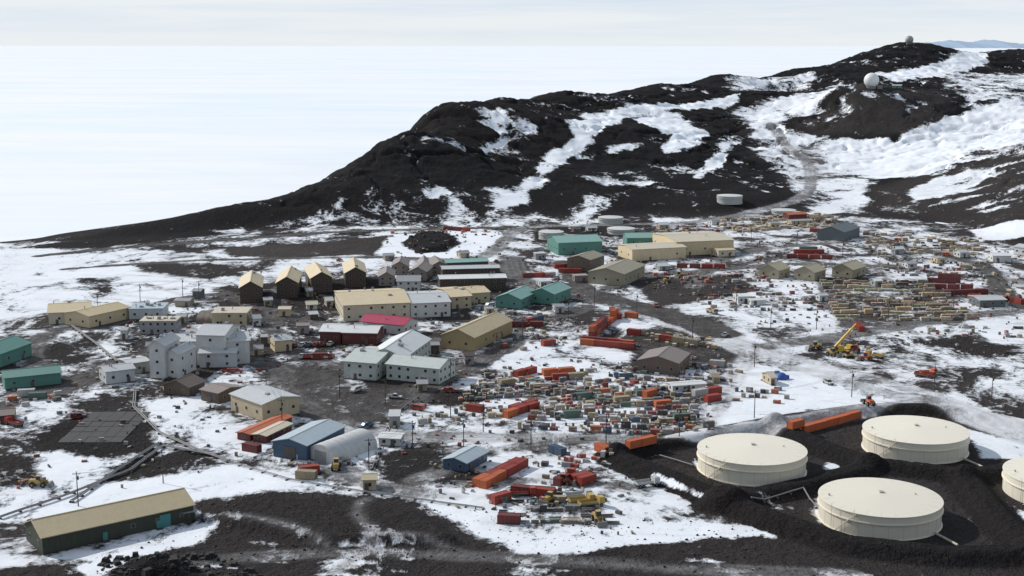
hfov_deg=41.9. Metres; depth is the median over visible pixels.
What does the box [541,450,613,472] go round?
cargo crate stacks
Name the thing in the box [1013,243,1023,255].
grey shed
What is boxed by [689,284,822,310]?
cargo crate stacks
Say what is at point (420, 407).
passenger van
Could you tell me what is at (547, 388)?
cargo crate stacks
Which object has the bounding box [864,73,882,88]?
radome
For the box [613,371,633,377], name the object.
flatbed truck
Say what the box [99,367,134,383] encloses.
walls
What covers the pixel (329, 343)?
pickup truck
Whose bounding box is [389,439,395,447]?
doors
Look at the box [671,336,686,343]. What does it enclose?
shipping container
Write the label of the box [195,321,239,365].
white tower block
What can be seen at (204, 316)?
brown quonset hut
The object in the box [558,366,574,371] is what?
shipping container
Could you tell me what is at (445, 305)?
windows
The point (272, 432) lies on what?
tan barracks
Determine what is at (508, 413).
shipping container
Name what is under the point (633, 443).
shipping container
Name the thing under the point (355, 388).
passenger van
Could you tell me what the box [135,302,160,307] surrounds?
roof vents
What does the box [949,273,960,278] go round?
shipping container
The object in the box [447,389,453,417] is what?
utility pole
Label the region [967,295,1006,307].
grey shed
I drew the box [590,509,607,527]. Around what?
wheel loader
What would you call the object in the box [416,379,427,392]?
service hut
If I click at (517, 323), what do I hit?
shipping container
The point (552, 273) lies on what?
shipping container
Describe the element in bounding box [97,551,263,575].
boulder field
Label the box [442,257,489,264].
terraced lodge
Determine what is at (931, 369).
flatbed truck
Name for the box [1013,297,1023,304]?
shipping container
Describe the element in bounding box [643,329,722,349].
lumber stacks
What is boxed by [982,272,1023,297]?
lumber stacks
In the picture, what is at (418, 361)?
roof
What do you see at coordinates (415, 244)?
crater rocks
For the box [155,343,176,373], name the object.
windows
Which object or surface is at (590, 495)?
flatbed truck
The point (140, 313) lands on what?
walls
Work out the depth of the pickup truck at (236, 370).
516.42 m
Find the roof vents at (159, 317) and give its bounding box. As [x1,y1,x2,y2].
[146,314,174,319]
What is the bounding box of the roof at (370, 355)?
[342,346,388,363]
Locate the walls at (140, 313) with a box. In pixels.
[129,304,168,318]
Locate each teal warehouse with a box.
[0,335,32,367]
[0,365,61,389]
[494,285,533,308]
[530,281,571,304]
[546,234,602,254]
[622,232,652,243]
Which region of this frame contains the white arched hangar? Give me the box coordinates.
[311,428,376,463]
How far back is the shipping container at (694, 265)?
762.60 m
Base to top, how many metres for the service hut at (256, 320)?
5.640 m
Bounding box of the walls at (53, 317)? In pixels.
[48,313,64,323]
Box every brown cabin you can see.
[162,373,206,396]
[199,382,243,403]
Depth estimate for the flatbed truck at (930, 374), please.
509.96 m
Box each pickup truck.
[70,412,86,418]
[221,368,233,372]
[229,368,243,373]
[298,342,305,347]
[319,341,326,346]
[326,341,333,345]
[328,353,334,358]
[357,422,373,428]
[387,393,402,398]
[443,386,457,391]
[451,322,462,326]
[822,378,833,384]
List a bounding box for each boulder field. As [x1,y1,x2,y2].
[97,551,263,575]
[112,499,910,575]
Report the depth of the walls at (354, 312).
616.37 m
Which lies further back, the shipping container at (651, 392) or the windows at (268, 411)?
the shipping container at (651, 392)
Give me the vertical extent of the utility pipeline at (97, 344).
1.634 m
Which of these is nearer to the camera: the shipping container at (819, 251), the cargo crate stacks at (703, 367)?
the cargo crate stacks at (703, 367)
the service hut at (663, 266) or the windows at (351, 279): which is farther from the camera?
the service hut at (663, 266)
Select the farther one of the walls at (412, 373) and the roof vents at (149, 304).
the roof vents at (149, 304)
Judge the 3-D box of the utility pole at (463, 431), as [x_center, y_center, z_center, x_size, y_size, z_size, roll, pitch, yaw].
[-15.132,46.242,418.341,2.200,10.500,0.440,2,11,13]
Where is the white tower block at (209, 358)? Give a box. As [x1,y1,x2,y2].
[198,347,238,368]
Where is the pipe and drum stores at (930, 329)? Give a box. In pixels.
[926,323,1023,337]
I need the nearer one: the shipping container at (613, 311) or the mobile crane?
the mobile crane
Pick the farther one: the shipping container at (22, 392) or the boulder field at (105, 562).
the shipping container at (22, 392)
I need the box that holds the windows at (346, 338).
[345,331,382,339]
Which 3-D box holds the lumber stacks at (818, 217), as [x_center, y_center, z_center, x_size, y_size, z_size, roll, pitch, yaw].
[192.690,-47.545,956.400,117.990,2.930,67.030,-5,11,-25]
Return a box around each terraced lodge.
[438,272,506,289]
[441,264,500,274]
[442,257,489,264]
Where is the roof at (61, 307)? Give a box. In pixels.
[47,301,91,313]
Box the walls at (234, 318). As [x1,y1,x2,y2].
[212,308,251,325]
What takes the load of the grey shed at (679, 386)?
on the terrain
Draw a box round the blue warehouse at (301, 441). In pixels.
[271,419,346,460]
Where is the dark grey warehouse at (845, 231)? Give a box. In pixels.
[817,221,860,241]
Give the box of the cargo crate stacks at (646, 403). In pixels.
[518,384,714,434]
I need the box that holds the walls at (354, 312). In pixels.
[335,292,409,320]
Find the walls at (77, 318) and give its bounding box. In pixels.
[64,308,128,327]
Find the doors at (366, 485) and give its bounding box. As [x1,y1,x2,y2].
[363,483,369,492]
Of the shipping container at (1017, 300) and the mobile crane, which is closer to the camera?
the mobile crane
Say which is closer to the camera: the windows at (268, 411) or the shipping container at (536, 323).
the windows at (268, 411)
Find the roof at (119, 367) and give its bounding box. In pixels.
[97,362,135,372]
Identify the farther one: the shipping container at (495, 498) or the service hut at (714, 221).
the service hut at (714, 221)
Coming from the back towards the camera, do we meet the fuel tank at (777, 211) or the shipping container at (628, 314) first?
the fuel tank at (777, 211)
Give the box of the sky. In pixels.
[0,0,1023,45]
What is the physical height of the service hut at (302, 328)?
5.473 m
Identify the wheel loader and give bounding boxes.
[29,475,54,487]
[331,457,341,470]
[554,473,576,486]
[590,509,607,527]
[674,271,683,277]
[805,341,821,349]
[826,347,842,357]
[850,344,860,353]
[854,352,872,360]
[860,395,875,405]
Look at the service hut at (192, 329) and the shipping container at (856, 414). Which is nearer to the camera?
the shipping container at (856, 414)
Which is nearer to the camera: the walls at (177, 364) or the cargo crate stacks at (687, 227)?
the walls at (177, 364)
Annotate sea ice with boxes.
[0,46,1023,241]
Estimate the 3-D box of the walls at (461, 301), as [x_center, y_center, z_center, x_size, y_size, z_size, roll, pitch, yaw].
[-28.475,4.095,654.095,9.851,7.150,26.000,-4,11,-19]
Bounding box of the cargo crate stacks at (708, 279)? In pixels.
[653,270,770,283]
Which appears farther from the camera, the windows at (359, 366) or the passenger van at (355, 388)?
the windows at (359, 366)
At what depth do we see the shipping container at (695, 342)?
566.51 m
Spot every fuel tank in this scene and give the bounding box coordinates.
[538,230,563,239]
[568,224,580,228]
[598,215,623,223]
[607,226,634,234]
[716,194,742,204]
[771,208,795,214]
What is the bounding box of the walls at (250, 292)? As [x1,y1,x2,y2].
[240,282,262,302]
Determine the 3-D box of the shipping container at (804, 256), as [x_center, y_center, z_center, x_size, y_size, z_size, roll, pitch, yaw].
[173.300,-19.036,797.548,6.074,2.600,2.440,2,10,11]
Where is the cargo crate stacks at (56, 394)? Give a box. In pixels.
[6,390,61,406]
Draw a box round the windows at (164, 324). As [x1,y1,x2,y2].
[142,319,180,331]
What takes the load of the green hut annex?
on the terrain
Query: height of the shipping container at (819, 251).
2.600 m
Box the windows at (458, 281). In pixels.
[438,277,503,287]
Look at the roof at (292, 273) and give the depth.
682.82 m
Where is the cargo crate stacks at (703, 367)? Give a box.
[692,356,742,382]
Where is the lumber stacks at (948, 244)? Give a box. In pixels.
[863,232,989,253]
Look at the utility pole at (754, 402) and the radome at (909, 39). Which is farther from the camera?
the radome at (909, 39)
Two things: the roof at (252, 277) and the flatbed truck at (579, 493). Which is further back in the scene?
the roof at (252, 277)
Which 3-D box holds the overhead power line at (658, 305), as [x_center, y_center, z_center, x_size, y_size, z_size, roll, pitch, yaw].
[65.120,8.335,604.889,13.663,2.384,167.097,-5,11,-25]
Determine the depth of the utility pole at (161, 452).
386.98 m
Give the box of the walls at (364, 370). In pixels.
[344,353,387,379]
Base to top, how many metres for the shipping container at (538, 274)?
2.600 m
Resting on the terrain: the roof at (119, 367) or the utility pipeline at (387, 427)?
the utility pipeline at (387, 427)
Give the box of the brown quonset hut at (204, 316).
[196,310,211,323]
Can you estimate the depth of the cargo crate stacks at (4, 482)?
386.92 m
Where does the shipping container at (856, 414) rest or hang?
on the terrain
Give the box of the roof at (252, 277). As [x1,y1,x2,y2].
[238,270,263,288]
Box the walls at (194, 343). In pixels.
[180,342,196,362]
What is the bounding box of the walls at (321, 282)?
[305,272,331,292]
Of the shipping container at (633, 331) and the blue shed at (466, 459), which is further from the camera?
the shipping container at (633, 331)
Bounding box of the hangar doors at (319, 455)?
[315,450,325,461]
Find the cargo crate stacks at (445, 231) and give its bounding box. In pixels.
[390,229,503,236]
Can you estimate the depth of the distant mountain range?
57368.67 m
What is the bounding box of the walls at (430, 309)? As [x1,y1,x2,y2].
[410,302,450,317]
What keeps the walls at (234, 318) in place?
on the foundation
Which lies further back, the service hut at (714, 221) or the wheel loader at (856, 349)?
the service hut at (714, 221)
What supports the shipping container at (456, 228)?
on the terrain
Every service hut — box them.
[120,327,128,339]
[145,341,151,352]
[175,313,188,323]
[185,328,196,332]
[250,314,261,326]
[253,344,263,356]
[260,334,267,346]
[262,297,272,306]
[296,322,309,334]
[303,287,312,297]
[305,300,317,310]
[306,310,318,319]
[323,296,333,306]
[361,472,377,492]
[382,253,394,260]
[388,409,400,428]
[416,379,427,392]
[430,341,439,354]
[456,250,469,257]
[462,350,474,366]
[484,306,494,314]
[533,252,545,259]
[536,278,550,286]
[552,303,565,313]
[572,273,587,281]
[585,225,597,231]
[655,262,669,270]
[656,222,669,229]
[709,219,720,224]
[733,293,751,303]
[761,371,777,385]
[768,221,779,227]
[816,292,828,301]
[870,278,882,287]
[891,246,904,254]
[902,261,917,268]
[930,256,945,263]
[953,249,968,257]
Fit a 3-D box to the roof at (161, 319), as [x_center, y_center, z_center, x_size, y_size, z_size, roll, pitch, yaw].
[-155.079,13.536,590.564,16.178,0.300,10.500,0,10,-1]
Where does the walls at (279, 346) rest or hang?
on the foundation
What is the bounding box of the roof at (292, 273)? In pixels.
[275,266,302,282]
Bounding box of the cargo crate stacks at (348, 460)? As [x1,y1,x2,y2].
[287,454,355,465]
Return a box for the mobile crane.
[831,323,855,352]
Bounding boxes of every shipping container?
[17,388,34,396]
[28,391,46,399]
[242,441,261,453]
[295,468,317,479]
[298,463,319,473]
[313,352,327,359]
[443,226,452,230]
[452,227,460,230]
[461,227,469,230]
[466,402,484,412]
[472,472,488,486]
[479,474,496,488]
[484,467,498,473]
[489,490,511,504]
[490,468,506,482]
[495,462,511,468]
[497,512,520,524]
[498,377,514,385]
[502,407,518,418]
[502,463,518,476]
[506,456,521,462]
[508,402,524,407]
[511,483,531,496]
[513,368,527,377]
[513,457,527,470]
[514,320,527,326]
[514,403,529,414]
[522,272,533,277]
[522,398,537,402]
[525,317,534,322]
[525,365,536,374]
[525,400,539,411]
[530,321,542,326]
[532,314,543,320]
[533,272,544,277]
[534,485,555,496]
[541,339,555,346]
[542,367,558,375]
[544,271,555,276]
[548,443,566,456]
[551,372,567,379]
[553,263,564,268]
[553,472,570,486]
[558,268,569,272]
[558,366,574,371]
[562,409,581,418]
[567,371,584,379]
[570,268,580,272]
[570,470,587,480]
[574,391,591,400]
[576,472,596,485]
[580,338,594,345]
[581,335,595,338]
[588,324,596,331]
[588,330,596,335]
[592,321,600,329]
[594,336,607,339]
[594,339,607,346]
[594,441,608,452]
[596,318,603,325]
[600,315,607,323]
[607,337,621,340]
[607,340,621,348]
[608,316,614,323]
[610,308,617,315]
[612,395,630,403]
[617,312,621,318]
[619,339,633,342]
[621,342,635,349]
[624,311,638,318]
[625,436,643,449]
[626,328,640,335]
[637,434,656,446]
[642,388,657,397]
[653,398,671,406]
[659,334,673,340]
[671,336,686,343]
[672,412,691,421]
[677,263,687,267]
[684,338,699,345]
[689,263,699,267]
[691,387,708,396]
[702,263,712,268]
[704,393,720,402]
[705,385,721,393]
[709,359,725,367]
[709,369,717,375]
[712,373,719,382]
[714,263,724,268]
[787,253,796,257]
[787,418,804,429]
[793,249,803,253]
[798,253,807,258]
[799,246,809,248]
[799,422,815,432]
[804,249,813,253]
[809,228,817,231]
[809,254,819,258]
[812,419,827,430]
[814,249,824,253]
[822,254,831,259]
[822,416,838,427]
[834,413,850,423]
[844,410,861,420]
[856,324,864,331]
[927,277,938,282]
[934,283,946,288]
[938,273,949,278]
[939,278,948,282]
[942,289,953,294]
[947,284,959,288]
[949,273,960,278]
[949,279,960,283]
[955,289,966,294]
[959,264,970,269]
[960,284,972,288]
[965,289,976,294]
[975,288,987,293]
[1006,295,1012,302]
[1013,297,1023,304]
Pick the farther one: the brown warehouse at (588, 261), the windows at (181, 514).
the brown warehouse at (588, 261)
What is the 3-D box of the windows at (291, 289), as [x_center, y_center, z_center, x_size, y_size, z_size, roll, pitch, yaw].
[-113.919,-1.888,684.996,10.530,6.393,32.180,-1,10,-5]
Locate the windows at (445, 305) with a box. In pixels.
[414,304,446,314]
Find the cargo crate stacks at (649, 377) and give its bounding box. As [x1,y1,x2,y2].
[616,365,703,381]
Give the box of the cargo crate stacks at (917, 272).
[877,261,992,276]
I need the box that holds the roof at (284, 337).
[269,333,292,340]
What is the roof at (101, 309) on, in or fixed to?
on the walls at (77, 318)
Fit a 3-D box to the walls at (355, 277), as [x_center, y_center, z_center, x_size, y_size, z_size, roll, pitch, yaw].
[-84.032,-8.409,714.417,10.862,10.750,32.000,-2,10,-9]
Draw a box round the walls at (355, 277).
[343,267,365,287]
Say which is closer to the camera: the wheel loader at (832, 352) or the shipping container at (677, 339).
the wheel loader at (832, 352)
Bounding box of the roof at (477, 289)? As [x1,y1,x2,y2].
[463,286,490,293]
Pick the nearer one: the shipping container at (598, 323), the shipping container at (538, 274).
the shipping container at (598, 323)
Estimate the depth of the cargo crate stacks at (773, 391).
487.73 m
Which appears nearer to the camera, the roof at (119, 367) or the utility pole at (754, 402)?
the utility pole at (754, 402)
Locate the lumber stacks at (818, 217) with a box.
[716,212,856,232]
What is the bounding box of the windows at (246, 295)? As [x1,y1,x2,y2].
[244,288,257,300]
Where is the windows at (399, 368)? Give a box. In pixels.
[389,363,453,381]
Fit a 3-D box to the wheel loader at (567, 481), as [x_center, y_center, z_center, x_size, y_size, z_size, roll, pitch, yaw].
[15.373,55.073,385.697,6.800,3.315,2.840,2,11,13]
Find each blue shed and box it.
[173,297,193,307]
[191,288,204,299]
[441,445,488,472]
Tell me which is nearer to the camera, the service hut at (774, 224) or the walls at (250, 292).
the walls at (250, 292)
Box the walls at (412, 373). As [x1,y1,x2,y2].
[386,360,454,383]
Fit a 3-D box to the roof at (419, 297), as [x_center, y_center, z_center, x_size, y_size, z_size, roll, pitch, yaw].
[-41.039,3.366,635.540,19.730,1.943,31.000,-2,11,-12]
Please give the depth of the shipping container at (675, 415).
451.99 m
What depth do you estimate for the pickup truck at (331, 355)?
541.82 m
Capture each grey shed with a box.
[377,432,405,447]
[666,380,706,392]
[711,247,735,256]
[746,297,766,305]
[785,219,813,224]
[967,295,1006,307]
[987,253,1011,262]
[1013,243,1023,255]
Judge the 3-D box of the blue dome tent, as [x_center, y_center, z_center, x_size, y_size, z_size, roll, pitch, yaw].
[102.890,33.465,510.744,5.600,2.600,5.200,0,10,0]
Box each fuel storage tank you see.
[696,433,807,486]
[817,477,958,544]
[861,415,981,465]
[1002,457,1023,504]
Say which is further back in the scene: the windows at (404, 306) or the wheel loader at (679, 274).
the wheel loader at (679, 274)
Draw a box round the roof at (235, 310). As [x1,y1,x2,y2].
[211,307,251,313]
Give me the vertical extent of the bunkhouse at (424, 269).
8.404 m
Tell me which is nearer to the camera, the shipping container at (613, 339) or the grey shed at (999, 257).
the shipping container at (613, 339)
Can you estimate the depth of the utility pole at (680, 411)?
423.94 m
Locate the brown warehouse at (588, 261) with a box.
[567,250,604,271]
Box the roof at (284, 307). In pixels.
[277,306,291,309]
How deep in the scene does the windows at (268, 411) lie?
456.70 m
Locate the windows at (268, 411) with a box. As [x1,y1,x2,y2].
[235,402,294,413]
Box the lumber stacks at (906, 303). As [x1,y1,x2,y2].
[820,279,981,320]
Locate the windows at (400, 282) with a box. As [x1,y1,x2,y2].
[400,282,420,289]
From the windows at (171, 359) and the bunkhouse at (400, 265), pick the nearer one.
the windows at (171, 359)
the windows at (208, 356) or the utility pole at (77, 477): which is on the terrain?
the utility pole at (77, 477)
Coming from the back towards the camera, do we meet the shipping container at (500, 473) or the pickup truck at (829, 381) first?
the pickup truck at (829, 381)
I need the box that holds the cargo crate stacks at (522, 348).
[501,311,566,350]
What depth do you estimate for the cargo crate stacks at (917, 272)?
754.04 m
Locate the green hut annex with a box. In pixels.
[184,506,196,523]
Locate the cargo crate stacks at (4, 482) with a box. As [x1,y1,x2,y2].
[0,477,45,488]
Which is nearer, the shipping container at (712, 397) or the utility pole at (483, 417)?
the utility pole at (483, 417)
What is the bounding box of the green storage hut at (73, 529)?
[23,487,195,554]
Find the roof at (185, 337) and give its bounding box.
[175,333,195,341]
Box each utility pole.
[76,471,80,505]
[158,450,164,482]
[365,438,369,469]
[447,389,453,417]
[460,420,466,446]
[483,405,484,431]
[603,415,609,443]
[679,407,681,435]
[752,389,757,417]
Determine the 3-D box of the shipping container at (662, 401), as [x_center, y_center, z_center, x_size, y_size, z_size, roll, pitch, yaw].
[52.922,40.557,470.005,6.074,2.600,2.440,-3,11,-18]
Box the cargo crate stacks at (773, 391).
[732,386,789,403]
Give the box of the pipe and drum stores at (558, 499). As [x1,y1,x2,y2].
[499,495,619,523]
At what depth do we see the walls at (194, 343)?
532.30 m
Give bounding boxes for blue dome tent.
[776,372,788,379]
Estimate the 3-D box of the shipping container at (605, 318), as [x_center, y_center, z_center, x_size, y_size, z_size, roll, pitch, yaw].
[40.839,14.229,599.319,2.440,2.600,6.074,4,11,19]
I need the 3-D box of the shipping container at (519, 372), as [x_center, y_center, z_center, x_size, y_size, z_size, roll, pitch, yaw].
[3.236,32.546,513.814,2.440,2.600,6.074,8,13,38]
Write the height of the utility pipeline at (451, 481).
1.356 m
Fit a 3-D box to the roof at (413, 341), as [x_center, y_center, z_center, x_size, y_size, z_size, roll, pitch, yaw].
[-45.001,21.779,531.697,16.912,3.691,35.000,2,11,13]
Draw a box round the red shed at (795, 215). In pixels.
[782,211,806,218]
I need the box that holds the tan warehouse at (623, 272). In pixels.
[587,258,644,285]
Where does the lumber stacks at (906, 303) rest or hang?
on the terrain
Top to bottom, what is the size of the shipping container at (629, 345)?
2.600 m
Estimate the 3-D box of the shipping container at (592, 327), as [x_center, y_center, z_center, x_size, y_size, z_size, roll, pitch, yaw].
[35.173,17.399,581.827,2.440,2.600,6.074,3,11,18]
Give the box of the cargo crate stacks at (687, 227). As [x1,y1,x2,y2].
[652,225,735,232]
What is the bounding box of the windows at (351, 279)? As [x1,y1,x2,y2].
[343,274,361,285]
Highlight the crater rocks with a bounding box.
[407,231,450,248]
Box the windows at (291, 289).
[281,283,300,295]
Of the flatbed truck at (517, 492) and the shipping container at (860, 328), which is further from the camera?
the shipping container at (860, 328)
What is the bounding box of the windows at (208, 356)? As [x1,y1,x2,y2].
[207,352,237,364]
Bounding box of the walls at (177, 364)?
[167,348,195,377]
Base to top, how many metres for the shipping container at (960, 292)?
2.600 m
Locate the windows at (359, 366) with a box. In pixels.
[348,359,387,376]
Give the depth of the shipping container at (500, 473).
389.77 m
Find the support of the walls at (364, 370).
on the foundation
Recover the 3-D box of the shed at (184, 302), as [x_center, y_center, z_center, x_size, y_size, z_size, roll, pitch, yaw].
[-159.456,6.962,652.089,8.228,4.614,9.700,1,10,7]
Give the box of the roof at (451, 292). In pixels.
[437,286,471,297]
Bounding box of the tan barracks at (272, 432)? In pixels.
[251,421,293,442]
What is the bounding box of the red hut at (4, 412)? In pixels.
[0,408,15,424]
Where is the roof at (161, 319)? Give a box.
[139,316,181,321]
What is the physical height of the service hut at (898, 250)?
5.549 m
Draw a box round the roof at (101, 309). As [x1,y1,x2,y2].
[63,302,130,316]
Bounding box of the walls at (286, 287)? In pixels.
[276,277,301,297]
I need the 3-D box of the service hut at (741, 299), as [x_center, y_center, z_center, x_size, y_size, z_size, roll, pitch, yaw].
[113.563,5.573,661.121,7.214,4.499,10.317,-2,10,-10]
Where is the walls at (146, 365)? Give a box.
[118,360,149,373]
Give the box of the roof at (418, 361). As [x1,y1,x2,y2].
[385,354,453,369]
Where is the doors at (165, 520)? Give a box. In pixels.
[102,513,170,542]
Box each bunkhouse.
[376,266,396,285]
[391,255,409,274]
[396,275,421,290]
[408,261,433,280]
[417,255,428,263]
[428,255,446,274]
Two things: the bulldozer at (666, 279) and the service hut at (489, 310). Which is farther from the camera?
the bulldozer at (666, 279)
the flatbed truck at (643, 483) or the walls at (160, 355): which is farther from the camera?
the walls at (160, 355)
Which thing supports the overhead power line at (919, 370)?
attached to the utility pole
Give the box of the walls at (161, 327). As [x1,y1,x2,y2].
[140,318,180,333]
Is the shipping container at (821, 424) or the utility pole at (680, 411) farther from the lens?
the shipping container at (821, 424)
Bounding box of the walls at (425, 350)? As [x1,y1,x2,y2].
[379,341,430,359]
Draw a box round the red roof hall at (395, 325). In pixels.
[359,313,417,334]
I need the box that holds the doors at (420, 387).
[418,385,423,392]
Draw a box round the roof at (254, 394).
[229,385,300,404]
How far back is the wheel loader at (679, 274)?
731.41 m
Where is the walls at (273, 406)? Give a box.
[231,395,299,420]
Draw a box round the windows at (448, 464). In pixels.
[447,455,485,467]
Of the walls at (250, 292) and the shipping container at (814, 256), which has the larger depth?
the shipping container at (814, 256)
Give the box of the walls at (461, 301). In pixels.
[436,288,471,308]
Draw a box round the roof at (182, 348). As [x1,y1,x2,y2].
[166,341,196,354]
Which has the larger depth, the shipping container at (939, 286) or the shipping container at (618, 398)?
the shipping container at (939, 286)
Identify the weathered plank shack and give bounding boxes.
[637,345,690,375]
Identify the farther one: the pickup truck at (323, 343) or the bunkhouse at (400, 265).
the bunkhouse at (400, 265)
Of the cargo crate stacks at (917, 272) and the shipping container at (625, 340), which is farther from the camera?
the cargo crate stacks at (917, 272)
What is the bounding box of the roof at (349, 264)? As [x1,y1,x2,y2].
[342,257,366,273]
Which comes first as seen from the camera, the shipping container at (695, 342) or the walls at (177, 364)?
the walls at (177, 364)
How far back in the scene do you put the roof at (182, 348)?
513.75 m
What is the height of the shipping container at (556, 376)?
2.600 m
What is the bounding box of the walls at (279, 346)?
[270,336,291,351]
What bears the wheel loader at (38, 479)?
on the terrain
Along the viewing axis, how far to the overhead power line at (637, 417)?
423.39 m
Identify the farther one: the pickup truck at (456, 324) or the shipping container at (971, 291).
the shipping container at (971, 291)
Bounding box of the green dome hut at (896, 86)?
[892,84,901,89]
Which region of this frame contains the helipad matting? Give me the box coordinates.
[57,411,149,442]
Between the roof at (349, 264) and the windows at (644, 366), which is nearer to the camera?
the windows at (644, 366)
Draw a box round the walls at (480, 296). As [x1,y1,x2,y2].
[462,287,489,303]
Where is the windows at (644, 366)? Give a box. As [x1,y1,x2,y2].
[643,360,687,370]
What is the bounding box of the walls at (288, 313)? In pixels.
[279,307,291,315]
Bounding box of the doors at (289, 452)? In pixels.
[284,438,328,458]
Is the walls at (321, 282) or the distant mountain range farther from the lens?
the distant mountain range
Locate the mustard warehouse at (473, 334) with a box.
[440,311,513,350]
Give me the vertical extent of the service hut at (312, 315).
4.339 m
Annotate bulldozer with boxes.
[537,491,553,506]
[660,276,670,282]
[843,350,857,358]
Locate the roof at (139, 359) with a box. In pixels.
[117,355,148,363]
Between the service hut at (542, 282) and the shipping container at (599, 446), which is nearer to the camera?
the shipping container at (599, 446)
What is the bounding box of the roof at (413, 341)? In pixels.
[377,329,431,354]
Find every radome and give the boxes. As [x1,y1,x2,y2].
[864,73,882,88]
[905,36,914,44]
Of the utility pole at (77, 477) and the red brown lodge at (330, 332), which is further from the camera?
the red brown lodge at (330, 332)
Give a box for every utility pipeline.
[0,444,216,519]
[69,441,161,502]
[70,325,117,362]
[131,390,230,462]
[227,460,484,509]
[371,396,418,469]
[450,480,555,487]
[658,454,693,466]
[750,487,817,508]
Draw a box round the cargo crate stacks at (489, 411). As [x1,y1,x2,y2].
[417,403,519,423]
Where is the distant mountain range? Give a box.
[924,40,1023,47]
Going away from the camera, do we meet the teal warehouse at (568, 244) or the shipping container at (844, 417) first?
the shipping container at (844, 417)
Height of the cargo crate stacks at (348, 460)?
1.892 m
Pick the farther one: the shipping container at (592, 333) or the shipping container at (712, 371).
the shipping container at (592, 333)
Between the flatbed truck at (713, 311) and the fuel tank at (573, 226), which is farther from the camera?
the fuel tank at (573, 226)
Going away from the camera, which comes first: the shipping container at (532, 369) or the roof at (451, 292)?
the shipping container at (532, 369)
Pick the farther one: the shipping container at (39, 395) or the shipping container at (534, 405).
the shipping container at (39, 395)
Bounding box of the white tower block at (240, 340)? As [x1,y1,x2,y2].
[226,328,250,363]
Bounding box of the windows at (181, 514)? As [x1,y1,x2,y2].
[29,512,183,544]
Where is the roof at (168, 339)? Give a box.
[147,332,180,346]
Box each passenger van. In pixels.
[350,385,361,392]
[410,403,424,410]
[484,302,494,306]
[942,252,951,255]
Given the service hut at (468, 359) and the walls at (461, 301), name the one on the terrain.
the service hut at (468, 359)
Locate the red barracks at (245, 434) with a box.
[235,414,293,440]
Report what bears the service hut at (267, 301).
on the terrain
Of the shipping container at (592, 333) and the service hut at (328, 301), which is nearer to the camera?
the shipping container at (592, 333)
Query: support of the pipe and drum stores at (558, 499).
on the terrain
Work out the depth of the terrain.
587.49 m
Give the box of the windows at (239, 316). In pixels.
[217,310,251,323]
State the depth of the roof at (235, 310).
605.89 m
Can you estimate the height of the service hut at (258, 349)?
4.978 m
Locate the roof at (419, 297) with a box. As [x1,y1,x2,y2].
[406,290,451,303]
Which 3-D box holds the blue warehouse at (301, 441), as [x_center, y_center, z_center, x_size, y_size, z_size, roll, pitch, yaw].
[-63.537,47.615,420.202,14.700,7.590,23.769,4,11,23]
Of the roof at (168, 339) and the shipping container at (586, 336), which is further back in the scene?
the shipping container at (586, 336)
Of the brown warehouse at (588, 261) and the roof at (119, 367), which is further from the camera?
the brown warehouse at (588, 261)
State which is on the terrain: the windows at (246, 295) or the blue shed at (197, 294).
the blue shed at (197, 294)
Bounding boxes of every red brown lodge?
[318,323,348,342]
[341,324,384,344]
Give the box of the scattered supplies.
[0,221,1023,534]
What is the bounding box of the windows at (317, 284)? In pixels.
[305,275,327,290]
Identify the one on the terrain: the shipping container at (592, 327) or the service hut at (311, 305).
the service hut at (311, 305)
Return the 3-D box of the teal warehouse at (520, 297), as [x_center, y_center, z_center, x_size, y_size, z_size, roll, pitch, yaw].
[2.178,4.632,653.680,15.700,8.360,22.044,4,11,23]
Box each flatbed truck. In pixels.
[4,416,23,427]
[509,485,535,497]
[564,488,591,498]
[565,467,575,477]
[567,492,595,502]
[577,494,604,506]
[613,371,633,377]
[634,475,659,488]
[706,308,717,314]
[866,350,884,358]
[914,371,934,378]
[919,367,937,376]
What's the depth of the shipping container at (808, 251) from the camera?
813.76 m
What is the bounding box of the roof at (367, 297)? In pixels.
[335,288,410,305]
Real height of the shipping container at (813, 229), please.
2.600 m
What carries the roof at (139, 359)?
on the walls at (146, 365)
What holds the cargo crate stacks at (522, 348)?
on the terrain
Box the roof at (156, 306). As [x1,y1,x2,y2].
[128,302,168,308]
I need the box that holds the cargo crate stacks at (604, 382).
[575,377,646,389]
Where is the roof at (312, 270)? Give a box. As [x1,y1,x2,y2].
[304,262,332,278]
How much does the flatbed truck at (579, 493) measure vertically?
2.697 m
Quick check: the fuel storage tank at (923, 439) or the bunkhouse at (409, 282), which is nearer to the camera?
the fuel storage tank at (923, 439)
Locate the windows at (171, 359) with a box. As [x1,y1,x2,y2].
[170,353,192,372]
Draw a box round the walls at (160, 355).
[149,340,179,377]
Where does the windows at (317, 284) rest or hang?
attached to the walls at (321, 282)
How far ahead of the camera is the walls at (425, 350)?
535.17 m
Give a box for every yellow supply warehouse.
[617,241,685,260]
[652,231,734,255]
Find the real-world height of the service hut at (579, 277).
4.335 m
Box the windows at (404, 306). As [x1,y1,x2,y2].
[335,297,405,317]
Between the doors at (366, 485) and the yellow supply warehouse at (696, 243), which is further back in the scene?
the yellow supply warehouse at (696, 243)
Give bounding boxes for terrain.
[0,42,1023,575]
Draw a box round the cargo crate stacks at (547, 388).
[458,368,593,400]
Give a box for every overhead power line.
[199,269,363,290]
[267,373,378,399]
[409,372,852,426]
[561,279,747,342]
[858,368,987,376]
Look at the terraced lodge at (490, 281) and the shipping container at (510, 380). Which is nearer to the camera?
the shipping container at (510, 380)
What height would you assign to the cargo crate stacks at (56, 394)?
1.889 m
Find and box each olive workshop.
[757,261,790,278]
[794,262,826,280]
[831,259,865,278]
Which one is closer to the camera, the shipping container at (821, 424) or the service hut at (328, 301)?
the shipping container at (821, 424)
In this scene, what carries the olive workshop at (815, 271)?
on the terrain
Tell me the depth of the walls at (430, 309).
621.83 m

